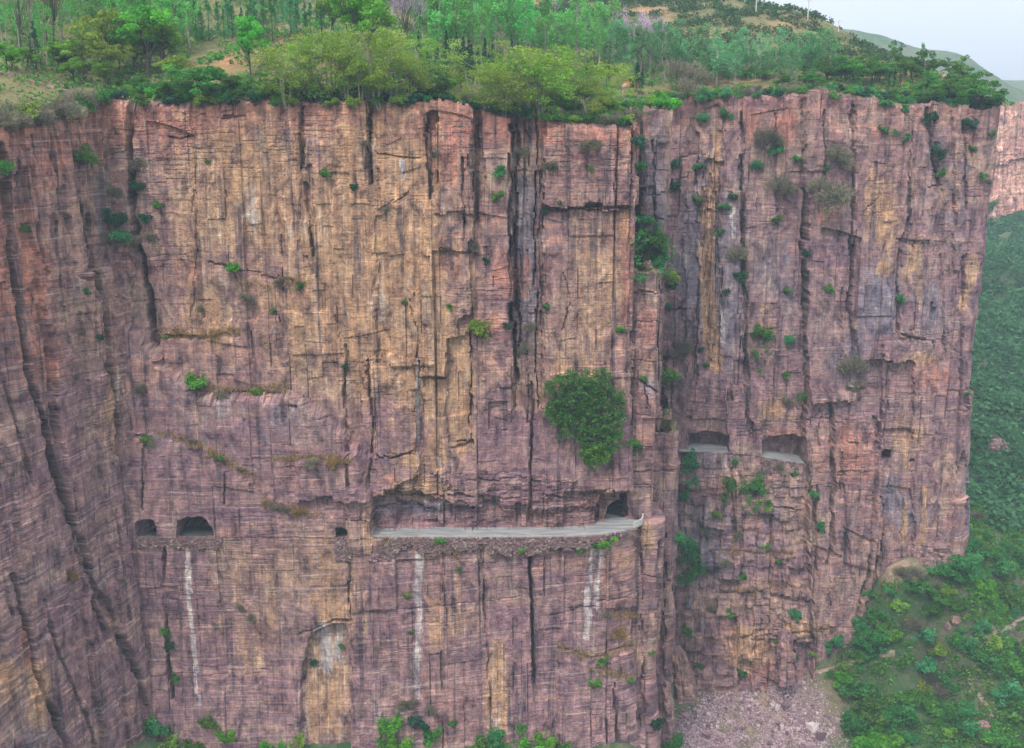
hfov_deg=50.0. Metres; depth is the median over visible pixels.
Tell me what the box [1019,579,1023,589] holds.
shrub
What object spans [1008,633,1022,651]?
shrub
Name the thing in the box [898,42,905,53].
pine tree
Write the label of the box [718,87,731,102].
shrub
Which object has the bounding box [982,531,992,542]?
shrub
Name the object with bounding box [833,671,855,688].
shrub
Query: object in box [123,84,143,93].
shrub
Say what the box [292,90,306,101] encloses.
shrub
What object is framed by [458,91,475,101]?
shrub
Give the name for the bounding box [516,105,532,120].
shrub
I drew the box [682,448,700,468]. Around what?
shrub
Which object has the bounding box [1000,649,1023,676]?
shrub
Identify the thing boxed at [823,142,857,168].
shrub
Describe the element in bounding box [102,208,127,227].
shrub
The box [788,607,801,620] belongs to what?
shrub
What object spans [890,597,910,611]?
shrub
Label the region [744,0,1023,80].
sky
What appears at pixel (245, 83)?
shrub
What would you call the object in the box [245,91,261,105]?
shrub
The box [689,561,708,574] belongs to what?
shrub
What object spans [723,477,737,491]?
shrub
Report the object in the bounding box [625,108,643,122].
shrub
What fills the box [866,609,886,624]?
shrub
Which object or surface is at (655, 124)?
cliff column
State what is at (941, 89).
tree
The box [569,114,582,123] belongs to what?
shrub
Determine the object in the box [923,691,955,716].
shrub
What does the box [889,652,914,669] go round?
shrub
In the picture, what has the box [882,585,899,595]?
shrub
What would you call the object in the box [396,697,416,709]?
shrub
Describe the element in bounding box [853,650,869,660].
shrub
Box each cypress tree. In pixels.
[28,20,46,71]
[188,1,200,36]
[196,0,206,41]
[203,0,217,38]
[212,0,222,34]
[218,7,229,41]
[219,0,235,34]
[225,0,237,37]
[237,7,242,36]
[246,0,252,29]
[250,0,262,40]
[257,0,270,43]
[265,0,279,40]
[272,0,279,21]
[277,0,286,20]
[281,0,298,34]
[292,0,303,19]
[292,1,301,30]
[299,1,311,42]
[302,1,316,38]
[315,2,330,38]
[416,30,422,56]
[435,40,440,79]
[443,30,451,72]
[444,47,449,74]
[445,48,456,79]
[454,31,459,68]
[456,46,464,87]
[458,36,469,73]
[464,40,474,84]
[467,44,475,72]
[473,48,481,81]
[481,37,487,75]
[489,40,494,63]
[508,34,515,59]
[630,62,642,93]
[639,68,644,94]
[892,68,896,86]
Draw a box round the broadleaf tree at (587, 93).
[549,81,594,105]
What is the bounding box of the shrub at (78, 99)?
[71,92,90,106]
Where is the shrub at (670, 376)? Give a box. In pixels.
[661,367,680,390]
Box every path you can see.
[805,650,894,675]
[967,674,996,725]
[988,617,1023,643]
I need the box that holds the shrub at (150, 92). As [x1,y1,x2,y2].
[143,86,163,96]
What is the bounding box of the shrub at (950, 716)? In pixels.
[939,701,971,724]
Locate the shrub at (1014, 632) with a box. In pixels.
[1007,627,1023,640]
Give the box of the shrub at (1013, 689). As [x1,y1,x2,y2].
[989,678,1023,706]
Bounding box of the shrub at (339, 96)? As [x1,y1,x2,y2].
[326,91,346,100]
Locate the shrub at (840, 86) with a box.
[834,83,846,91]
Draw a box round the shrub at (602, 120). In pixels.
[594,113,610,125]
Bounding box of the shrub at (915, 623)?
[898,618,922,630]
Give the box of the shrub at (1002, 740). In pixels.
[980,720,1020,747]
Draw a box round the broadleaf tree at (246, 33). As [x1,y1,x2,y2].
[232,15,268,77]
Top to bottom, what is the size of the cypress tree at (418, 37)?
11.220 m
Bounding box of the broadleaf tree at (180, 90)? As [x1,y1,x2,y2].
[166,81,196,104]
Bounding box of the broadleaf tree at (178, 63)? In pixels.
[151,53,196,70]
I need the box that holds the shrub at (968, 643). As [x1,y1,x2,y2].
[953,636,978,653]
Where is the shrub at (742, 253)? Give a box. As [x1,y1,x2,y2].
[725,242,748,261]
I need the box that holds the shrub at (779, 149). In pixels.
[767,141,783,154]
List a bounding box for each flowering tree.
[387,0,429,48]
[612,3,633,41]
[629,10,655,57]
[649,12,667,43]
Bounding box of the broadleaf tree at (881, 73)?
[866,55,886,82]
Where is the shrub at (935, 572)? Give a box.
[926,564,944,576]
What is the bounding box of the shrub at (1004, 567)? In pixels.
[984,559,1018,577]
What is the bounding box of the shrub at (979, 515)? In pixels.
[970,509,986,521]
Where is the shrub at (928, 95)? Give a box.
[918,91,930,101]
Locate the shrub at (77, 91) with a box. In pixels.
[61,88,89,106]
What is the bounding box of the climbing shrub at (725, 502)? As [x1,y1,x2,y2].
[721,476,736,508]
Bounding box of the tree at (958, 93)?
[940,70,988,100]
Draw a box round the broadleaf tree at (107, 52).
[84,39,134,83]
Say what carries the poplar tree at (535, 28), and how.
on the hill ground at (197, 51)
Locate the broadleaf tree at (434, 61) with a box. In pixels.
[401,59,446,85]
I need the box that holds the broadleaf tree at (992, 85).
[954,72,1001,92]
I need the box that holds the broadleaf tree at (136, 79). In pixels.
[127,72,150,85]
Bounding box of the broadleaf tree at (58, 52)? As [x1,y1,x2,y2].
[46,40,77,63]
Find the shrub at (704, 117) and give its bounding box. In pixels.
[695,112,710,125]
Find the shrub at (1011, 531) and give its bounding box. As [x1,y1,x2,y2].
[1000,527,1017,537]
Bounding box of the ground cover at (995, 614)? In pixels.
[831,384,1023,747]
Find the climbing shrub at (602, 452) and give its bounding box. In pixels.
[581,441,611,469]
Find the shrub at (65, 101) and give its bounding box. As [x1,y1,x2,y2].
[52,96,77,106]
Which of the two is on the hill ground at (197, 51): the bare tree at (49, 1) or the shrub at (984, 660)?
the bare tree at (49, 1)
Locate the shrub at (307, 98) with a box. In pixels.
[302,91,323,101]
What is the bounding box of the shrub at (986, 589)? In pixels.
[971,576,998,599]
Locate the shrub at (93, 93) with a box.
[88,91,105,105]
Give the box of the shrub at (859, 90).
[851,86,864,94]
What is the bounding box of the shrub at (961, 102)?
[953,97,969,105]
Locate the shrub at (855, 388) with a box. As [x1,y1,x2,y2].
[845,377,866,392]
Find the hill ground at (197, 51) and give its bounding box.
[0,0,937,112]
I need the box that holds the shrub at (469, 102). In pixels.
[462,98,477,105]
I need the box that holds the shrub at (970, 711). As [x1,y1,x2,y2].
[958,698,978,716]
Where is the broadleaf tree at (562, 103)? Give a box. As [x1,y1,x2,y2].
[550,94,577,109]
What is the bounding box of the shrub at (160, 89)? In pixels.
[154,87,167,97]
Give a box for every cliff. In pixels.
[0,68,646,747]
[0,87,155,747]
[628,56,999,695]
[987,101,1023,221]
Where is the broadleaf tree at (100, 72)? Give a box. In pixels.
[91,60,117,89]
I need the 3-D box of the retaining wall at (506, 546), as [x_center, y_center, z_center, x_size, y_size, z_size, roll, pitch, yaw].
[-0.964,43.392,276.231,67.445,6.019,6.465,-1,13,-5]
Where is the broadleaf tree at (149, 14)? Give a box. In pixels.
[103,4,176,77]
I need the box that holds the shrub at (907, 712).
[878,700,919,733]
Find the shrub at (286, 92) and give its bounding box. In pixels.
[284,88,295,96]
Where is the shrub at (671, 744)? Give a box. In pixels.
[661,739,677,747]
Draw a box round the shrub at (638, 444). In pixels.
[633,439,643,456]
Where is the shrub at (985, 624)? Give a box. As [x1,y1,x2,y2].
[971,617,991,635]
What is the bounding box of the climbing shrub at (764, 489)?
[741,470,771,512]
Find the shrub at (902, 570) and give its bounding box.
[891,566,914,580]
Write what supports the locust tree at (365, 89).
on the cliff at (426, 408)
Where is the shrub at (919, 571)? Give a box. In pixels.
[906,565,928,578]
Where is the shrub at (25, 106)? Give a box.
[11,102,44,123]
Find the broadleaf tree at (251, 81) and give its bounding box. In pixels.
[246,72,281,87]
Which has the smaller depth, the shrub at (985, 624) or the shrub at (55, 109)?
the shrub at (55, 109)
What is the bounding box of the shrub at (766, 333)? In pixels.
[750,324,773,346]
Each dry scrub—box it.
[0,0,980,112]
[833,400,1023,747]
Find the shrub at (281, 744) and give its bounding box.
[277,740,293,747]
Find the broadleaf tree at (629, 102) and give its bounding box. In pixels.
[615,94,650,113]
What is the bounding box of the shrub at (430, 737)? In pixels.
[422,725,442,747]
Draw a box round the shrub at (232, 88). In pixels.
[229,85,246,90]
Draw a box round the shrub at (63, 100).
[50,97,76,104]
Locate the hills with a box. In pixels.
[840,29,1023,101]
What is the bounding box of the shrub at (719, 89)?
[706,87,722,92]
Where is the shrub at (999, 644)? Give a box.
[987,634,1003,650]
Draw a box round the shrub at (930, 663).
[913,656,937,673]
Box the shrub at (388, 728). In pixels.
[376,711,403,736]
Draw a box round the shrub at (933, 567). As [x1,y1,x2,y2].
[924,559,938,570]
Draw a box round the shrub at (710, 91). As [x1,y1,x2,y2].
[706,89,718,96]
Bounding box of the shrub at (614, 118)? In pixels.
[608,114,619,124]
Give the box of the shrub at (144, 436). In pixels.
[139,434,152,446]
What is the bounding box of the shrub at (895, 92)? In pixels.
[886,87,904,98]
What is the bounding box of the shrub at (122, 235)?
[108,228,133,241]
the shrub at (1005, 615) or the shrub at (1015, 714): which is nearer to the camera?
the shrub at (1015, 714)
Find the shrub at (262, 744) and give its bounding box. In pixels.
[259,739,273,747]
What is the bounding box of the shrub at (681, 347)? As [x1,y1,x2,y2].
[675,340,694,353]
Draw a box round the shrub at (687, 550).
[681,536,697,558]
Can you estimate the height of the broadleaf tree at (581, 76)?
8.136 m
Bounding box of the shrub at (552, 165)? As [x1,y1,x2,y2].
[541,159,559,170]
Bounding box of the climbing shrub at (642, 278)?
[630,212,675,282]
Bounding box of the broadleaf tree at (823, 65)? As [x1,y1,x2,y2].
[813,57,840,72]
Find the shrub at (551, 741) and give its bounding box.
[535,729,557,747]
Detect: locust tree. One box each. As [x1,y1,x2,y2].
[249,34,315,108]
[273,44,331,98]
[289,49,347,96]
[299,22,363,94]
[320,34,368,100]
[325,56,356,97]
[328,31,385,104]
[330,48,362,92]
[337,26,409,109]
[347,61,383,100]
[360,16,421,104]
[368,61,405,96]
[388,48,432,97]
[392,37,465,92]
[410,55,428,85]
[439,45,509,93]
[458,70,517,114]
[471,52,534,99]
[472,59,536,115]
[486,39,572,119]
[499,49,564,92]
[503,63,547,103]
[506,46,576,120]
[525,65,592,106]
[546,48,605,102]
[562,80,614,114]
[563,63,608,103]
[583,67,636,110]
[585,84,617,109]
[604,62,640,100]
[612,87,654,108]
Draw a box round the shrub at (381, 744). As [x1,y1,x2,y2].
[376,736,390,747]
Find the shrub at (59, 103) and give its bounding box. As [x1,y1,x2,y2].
[57,101,79,116]
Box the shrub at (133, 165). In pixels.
[127,156,147,171]
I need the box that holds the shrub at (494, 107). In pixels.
[486,101,504,112]
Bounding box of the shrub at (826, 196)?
[813,178,856,214]
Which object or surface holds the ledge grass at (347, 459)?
on the cliff at (426, 408)
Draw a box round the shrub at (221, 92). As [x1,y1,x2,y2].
[203,88,224,99]
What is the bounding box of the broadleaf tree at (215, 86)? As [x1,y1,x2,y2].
[190,76,229,104]
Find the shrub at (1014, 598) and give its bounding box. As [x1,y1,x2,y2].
[994,581,1023,612]
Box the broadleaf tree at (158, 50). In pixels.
[149,36,184,70]
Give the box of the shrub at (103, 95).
[93,90,112,106]
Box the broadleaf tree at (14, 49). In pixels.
[0,42,21,70]
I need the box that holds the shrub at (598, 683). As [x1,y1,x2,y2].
[587,678,601,688]
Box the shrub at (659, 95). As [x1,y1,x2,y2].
[649,93,661,98]
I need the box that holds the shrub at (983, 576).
[974,563,986,579]
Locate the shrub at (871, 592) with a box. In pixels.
[862,589,875,596]
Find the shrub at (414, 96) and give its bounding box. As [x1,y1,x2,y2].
[401,92,417,106]
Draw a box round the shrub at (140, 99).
[132,93,150,106]
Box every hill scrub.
[0,0,975,123]
[378,0,936,70]
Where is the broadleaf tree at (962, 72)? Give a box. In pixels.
[938,61,977,84]
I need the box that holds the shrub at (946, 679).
[935,670,962,694]
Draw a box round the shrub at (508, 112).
[498,108,515,118]
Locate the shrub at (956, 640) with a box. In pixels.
[946,632,964,644]
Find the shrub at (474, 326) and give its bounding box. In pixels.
[468,319,490,338]
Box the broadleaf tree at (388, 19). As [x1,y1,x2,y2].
[344,0,395,56]
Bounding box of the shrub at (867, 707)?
[851,696,888,724]
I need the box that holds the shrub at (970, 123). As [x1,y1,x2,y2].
[961,118,978,130]
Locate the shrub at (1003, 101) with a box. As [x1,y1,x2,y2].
[985,94,1007,105]
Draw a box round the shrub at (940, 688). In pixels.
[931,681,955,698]
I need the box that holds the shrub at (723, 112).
[719,106,733,119]
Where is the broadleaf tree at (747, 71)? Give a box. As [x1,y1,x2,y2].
[737,65,753,78]
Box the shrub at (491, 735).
[486,727,505,747]
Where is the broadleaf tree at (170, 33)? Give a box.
[138,18,184,75]
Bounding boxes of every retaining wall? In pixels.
[135,536,222,549]
[334,536,350,561]
[373,528,638,560]
[760,457,805,476]
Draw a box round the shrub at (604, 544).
[596,536,617,548]
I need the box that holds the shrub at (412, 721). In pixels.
[407,715,429,730]
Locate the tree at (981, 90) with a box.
[962,79,1014,109]
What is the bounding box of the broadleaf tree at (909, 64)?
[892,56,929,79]
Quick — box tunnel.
[606,500,638,519]
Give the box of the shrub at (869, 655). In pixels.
[855,648,877,659]
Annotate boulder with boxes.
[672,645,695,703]
[772,619,782,634]
[920,537,950,555]
[921,556,933,566]
[943,622,951,630]
[950,615,960,624]
[978,720,990,731]
[987,438,1008,453]
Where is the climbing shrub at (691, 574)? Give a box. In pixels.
[675,538,705,585]
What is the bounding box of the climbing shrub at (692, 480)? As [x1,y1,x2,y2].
[680,455,700,490]
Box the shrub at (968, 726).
[949,719,980,737]
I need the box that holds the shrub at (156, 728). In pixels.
[142,718,169,741]
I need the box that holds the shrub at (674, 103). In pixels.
[652,93,682,110]
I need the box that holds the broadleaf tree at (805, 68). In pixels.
[800,66,820,82]
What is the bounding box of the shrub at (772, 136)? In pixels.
[750,123,783,148]
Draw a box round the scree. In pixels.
[672,668,852,747]
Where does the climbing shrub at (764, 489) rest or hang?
on the cliff at (889, 445)
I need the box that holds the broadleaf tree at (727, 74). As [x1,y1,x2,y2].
[723,71,737,82]
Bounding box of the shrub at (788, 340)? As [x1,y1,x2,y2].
[784,334,795,348]
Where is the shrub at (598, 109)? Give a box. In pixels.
[582,103,605,116]
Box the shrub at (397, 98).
[388,94,407,106]
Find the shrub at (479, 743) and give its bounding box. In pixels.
[469,734,499,747]
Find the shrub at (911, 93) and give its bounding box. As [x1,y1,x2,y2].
[909,90,919,99]
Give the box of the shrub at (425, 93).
[413,88,427,100]
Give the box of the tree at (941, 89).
[914,72,966,98]
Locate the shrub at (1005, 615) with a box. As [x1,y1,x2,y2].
[1001,610,1009,619]
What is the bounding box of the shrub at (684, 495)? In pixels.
[678,489,689,503]
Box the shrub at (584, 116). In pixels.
[578,111,599,122]
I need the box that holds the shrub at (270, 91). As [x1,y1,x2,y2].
[262,84,279,96]
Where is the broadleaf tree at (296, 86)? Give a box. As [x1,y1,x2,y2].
[282,78,311,93]
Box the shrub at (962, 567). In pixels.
[938,552,979,582]
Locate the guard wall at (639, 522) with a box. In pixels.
[633,514,643,527]
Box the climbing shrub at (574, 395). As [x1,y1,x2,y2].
[541,366,628,465]
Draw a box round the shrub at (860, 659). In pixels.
[852,649,866,663]
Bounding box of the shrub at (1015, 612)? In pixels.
[1007,606,1020,617]
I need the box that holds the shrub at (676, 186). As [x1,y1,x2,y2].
[670,178,680,192]
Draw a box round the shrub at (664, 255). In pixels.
[644,243,670,266]
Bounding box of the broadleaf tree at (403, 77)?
[386,61,429,92]
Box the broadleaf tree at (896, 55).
[888,40,903,61]
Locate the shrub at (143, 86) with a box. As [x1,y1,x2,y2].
[136,82,156,94]
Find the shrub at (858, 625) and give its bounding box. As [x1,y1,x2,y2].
[852,615,869,631]
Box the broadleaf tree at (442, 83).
[425,68,458,98]
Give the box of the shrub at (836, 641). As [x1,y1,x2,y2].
[824,633,844,652]
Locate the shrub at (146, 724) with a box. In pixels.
[141,713,156,731]
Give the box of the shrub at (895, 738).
[863,720,907,747]
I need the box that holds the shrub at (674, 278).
[664,267,680,284]
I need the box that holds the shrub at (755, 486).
[739,474,764,496]
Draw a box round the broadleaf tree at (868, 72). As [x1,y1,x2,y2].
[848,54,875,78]
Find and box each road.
[138,526,346,535]
[371,513,642,537]
[679,443,831,469]
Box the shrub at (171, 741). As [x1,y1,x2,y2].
[156,730,179,747]
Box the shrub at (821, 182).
[804,174,831,193]
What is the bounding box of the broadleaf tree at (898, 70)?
[884,67,903,77]
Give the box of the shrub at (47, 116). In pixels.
[27,107,56,126]
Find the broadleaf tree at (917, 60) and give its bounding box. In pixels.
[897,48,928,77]
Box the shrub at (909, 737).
[900,730,920,744]
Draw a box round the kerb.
[371,530,623,536]
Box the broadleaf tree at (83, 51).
[68,40,95,73]
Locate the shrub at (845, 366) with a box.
[836,352,868,374]
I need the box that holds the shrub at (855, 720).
[839,710,871,733]
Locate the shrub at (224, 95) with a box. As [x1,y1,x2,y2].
[213,90,230,101]
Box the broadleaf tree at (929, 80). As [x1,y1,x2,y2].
[909,70,942,90]
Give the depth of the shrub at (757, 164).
335.89 m
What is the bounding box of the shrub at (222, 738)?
[213,728,235,743]
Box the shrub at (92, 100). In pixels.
[81,92,100,107]
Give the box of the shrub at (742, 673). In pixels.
[736,668,747,679]
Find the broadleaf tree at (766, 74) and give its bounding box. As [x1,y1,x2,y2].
[755,68,775,79]
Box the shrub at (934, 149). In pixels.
[930,142,947,160]
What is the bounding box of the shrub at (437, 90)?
[427,86,443,98]
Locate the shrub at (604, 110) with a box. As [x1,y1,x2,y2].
[597,106,613,116]
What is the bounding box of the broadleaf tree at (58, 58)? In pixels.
[40,45,67,65]
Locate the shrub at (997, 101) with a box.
[982,97,1002,108]
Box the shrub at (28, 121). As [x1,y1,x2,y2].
[12,108,35,130]
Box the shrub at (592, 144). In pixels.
[577,137,602,152]
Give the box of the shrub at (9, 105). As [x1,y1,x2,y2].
[0,99,28,112]
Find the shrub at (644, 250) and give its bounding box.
[634,241,648,262]
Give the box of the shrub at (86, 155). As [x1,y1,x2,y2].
[72,143,98,164]
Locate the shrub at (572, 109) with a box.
[563,101,575,111]
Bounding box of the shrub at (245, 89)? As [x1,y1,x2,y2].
[238,86,251,95]
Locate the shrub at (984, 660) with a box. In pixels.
[967,647,1005,672]
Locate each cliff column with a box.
[619,260,664,747]
[634,91,672,432]
[653,408,680,745]
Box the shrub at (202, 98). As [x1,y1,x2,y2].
[192,95,209,106]
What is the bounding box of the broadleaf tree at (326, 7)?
[313,0,347,36]
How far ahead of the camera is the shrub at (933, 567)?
356.66 m
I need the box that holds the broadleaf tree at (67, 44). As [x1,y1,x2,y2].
[42,38,85,72]
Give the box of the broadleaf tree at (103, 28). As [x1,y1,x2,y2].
[63,6,131,71]
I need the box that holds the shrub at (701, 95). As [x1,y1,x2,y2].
[694,85,707,104]
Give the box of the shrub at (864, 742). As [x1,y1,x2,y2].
[848,728,879,747]
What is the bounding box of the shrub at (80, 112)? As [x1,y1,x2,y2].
[60,101,88,121]
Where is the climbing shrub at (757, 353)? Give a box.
[750,321,775,376]
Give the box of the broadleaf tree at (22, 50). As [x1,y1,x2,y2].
[18,47,40,69]
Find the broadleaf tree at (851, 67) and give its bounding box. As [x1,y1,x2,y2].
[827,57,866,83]
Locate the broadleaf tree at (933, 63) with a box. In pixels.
[914,51,948,77]
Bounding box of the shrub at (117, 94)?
[112,88,128,98]
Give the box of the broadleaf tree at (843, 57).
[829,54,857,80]
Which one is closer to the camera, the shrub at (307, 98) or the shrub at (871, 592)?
the shrub at (307, 98)
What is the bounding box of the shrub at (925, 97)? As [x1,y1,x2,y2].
[921,92,935,102]
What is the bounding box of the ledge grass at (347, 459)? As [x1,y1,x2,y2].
[153,275,793,680]
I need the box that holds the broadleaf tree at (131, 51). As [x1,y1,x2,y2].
[118,38,142,69]
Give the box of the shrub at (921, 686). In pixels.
[916,676,931,692]
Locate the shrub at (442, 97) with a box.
[439,92,454,101]
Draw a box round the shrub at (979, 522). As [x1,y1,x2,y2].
[970,517,984,527]
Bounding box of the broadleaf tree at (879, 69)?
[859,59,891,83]
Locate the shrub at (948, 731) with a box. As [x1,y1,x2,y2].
[941,726,956,737]
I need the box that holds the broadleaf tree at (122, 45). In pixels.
[100,40,130,69]
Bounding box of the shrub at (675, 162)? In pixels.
[670,157,681,171]
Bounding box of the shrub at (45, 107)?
[32,101,57,114]
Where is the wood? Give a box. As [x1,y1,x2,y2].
[966,208,1023,531]
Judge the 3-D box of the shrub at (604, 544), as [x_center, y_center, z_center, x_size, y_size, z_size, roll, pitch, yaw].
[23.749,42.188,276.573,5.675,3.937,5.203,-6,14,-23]
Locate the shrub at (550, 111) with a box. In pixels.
[546,107,564,114]
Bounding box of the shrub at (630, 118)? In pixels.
[619,113,634,125]
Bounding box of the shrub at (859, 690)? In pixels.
[838,680,879,700]
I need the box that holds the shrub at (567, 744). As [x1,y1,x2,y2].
[556,741,571,747]
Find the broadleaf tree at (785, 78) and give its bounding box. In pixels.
[773,71,794,85]
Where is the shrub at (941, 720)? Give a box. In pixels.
[932,715,952,727]
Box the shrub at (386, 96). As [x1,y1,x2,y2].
[383,92,395,100]
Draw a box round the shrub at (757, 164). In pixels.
[750,159,764,172]
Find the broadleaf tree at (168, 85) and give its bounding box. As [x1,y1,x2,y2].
[151,74,191,95]
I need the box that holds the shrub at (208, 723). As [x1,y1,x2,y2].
[196,714,218,728]
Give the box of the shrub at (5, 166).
[0,160,14,175]
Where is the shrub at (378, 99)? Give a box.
[367,94,383,106]
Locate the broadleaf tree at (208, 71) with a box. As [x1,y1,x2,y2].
[162,53,228,106]
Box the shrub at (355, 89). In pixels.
[342,87,360,96]
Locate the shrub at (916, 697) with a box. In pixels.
[893,688,927,705]
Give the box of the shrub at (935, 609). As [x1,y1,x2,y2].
[919,602,942,616]
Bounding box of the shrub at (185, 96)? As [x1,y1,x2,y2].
[174,89,192,100]
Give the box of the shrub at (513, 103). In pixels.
[506,99,518,109]
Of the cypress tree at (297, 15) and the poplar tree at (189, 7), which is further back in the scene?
the cypress tree at (297, 15)
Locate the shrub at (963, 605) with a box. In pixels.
[948,598,969,612]
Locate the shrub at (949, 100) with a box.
[936,93,952,103]
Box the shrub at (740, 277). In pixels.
[732,271,749,283]
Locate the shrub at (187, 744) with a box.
[180,738,206,747]
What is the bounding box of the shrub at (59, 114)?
[55,104,67,118]
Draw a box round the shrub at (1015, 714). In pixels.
[1000,695,1023,722]
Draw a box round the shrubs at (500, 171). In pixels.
[18,81,1023,747]
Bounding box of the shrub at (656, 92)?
[648,89,669,99]
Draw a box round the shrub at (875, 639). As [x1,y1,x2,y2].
[852,628,890,653]
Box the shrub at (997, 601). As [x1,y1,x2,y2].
[992,599,1005,609]
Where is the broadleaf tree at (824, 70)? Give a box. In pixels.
[812,61,841,79]
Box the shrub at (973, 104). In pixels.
[966,99,977,107]
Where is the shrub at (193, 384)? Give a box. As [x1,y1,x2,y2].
[184,371,207,389]
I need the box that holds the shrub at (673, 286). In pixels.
[665,281,677,292]
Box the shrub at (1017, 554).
[1012,548,1023,566]
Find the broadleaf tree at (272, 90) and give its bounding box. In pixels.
[257,82,286,97]
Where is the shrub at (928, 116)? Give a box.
[921,111,938,128]
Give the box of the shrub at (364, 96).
[358,89,372,99]
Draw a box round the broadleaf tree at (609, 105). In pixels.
[592,91,618,110]
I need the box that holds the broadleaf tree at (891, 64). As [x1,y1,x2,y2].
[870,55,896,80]
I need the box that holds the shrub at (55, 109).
[37,100,64,117]
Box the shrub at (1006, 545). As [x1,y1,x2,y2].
[997,540,1012,551]
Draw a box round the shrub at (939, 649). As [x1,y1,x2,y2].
[927,641,950,655]
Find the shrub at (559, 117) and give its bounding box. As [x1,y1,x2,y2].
[548,109,565,121]
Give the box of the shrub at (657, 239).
[638,227,669,253]
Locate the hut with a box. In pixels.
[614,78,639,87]
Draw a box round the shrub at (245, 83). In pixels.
[233,79,251,88]
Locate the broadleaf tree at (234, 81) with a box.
[208,67,249,89]
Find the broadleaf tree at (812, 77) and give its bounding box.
[797,67,825,85]
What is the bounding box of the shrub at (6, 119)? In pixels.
[0,108,18,130]
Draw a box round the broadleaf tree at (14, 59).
[0,50,23,71]
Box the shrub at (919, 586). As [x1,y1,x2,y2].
[901,579,932,593]
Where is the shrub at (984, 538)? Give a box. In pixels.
[976,531,994,542]
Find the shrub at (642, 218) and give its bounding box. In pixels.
[635,213,655,227]
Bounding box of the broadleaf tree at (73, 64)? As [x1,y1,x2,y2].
[58,56,85,81]
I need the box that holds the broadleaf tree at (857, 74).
[842,60,862,80]
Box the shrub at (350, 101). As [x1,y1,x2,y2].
[345,95,361,107]
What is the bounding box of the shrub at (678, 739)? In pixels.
[669,731,683,747]
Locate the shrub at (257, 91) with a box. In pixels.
[247,88,265,98]
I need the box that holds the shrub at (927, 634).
[911,627,937,643]
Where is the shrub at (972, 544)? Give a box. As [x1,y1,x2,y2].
[966,537,988,561]
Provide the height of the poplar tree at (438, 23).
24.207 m
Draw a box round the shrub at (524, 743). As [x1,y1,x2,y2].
[518,735,547,747]
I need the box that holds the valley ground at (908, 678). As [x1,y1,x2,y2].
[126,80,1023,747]
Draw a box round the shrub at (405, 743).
[385,734,413,747]
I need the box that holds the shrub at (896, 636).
[875,622,903,643]
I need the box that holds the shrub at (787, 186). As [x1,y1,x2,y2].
[760,171,797,195]
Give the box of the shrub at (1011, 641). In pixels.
[1002,634,1019,649]
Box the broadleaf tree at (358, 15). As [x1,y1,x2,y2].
[328,0,385,50]
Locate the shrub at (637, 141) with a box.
[630,134,647,150]
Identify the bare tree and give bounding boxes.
[1,0,35,61]
[29,0,65,55]
[43,0,67,44]
[164,0,193,45]
[659,54,694,91]
[672,73,700,105]
[681,56,713,84]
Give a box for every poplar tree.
[0,0,11,41]
[0,1,10,48]
[5,0,22,46]
[17,0,38,45]
[31,0,56,64]
[31,2,41,53]
[49,0,73,42]
[61,1,78,34]
[63,0,90,38]
[68,0,90,57]
[84,0,105,58]
[91,0,107,28]
[105,0,137,51]
[106,0,120,11]
[107,0,119,36]
[117,0,134,62]
[117,0,141,61]
[142,0,157,54]
[151,0,172,57]
[166,0,188,57]
[175,0,192,39]
[175,0,201,47]
[406,3,414,31]
[412,0,444,50]
[413,3,426,38]
[423,0,438,59]
[426,0,454,54]
[426,0,466,55]
[437,0,454,47]
[445,0,471,61]
[452,0,461,49]
[457,0,478,62]
[463,0,483,58]
[468,0,484,45]
[473,8,488,60]
[478,0,491,44]
[481,0,497,55]
[487,0,507,57]
[488,0,517,49]
[489,0,499,51]
[497,0,517,57]
[505,0,523,57]
[505,0,528,49]
[505,0,532,50]
[513,0,535,47]
[524,0,535,46]
[527,10,544,55]
[531,15,558,52]
[536,0,554,50]
[536,4,548,51]
[542,0,567,55]
[549,13,568,53]
[551,15,579,54]
[565,6,581,64]
[566,0,586,58]
[567,0,587,66]
[578,0,591,56]
[578,6,593,67]
[587,1,606,55]
[592,0,609,61]
[592,1,607,67]
[603,7,611,55]
[603,18,624,71]
[604,0,622,59]
[610,19,631,63]
[614,26,638,73]
[622,43,636,76]
[627,16,646,69]
[630,26,649,71]
[642,30,660,78]
[644,23,661,66]
[651,19,665,69]
[652,23,681,80]
[655,28,684,76]
[665,17,689,59]
[676,38,691,76]
[679,35,701,77]
[682,25,708,61]
[691,51,712,84]
[694,23,724,66]
[707,36,721,83]
[710,37,728,85]
[718,42,738,79]
[722,31,744,78]
[725,39,742,83]
[729,37,749,79]
[736,26,755,71]
[745,43,754,68]
[748,47,757,67]
[752,53,761,78]
[753,31,767,77]
[761,51,773,77]
[762,33,773,70]
[766,27,790,75]
[769,47,780,74]
[776,42,794,71]
[778,46,797,75]
[785,45,801,84]
[789,30,820,76]
[790,30,809,81]
[803,40,829,70]
[805,41,825,74]
[808,27,838,73]
[813,27,843,77]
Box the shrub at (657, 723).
[648,717,666,730]
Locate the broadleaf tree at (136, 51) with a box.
[121,37,152,72]
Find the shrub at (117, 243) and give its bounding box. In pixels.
[102,230,121,247]
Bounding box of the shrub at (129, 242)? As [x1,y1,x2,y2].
[122,234,141,246]
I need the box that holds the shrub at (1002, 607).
[994,603,1006,612]
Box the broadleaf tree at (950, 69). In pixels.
[947,54,972,78]
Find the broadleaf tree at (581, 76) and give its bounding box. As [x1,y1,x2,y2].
[579,74,611,97]
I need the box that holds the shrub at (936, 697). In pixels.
[923,694,939,706]
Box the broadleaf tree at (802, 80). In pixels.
[797,75,810,85]
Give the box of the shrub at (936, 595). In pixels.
[928,582,957,605]

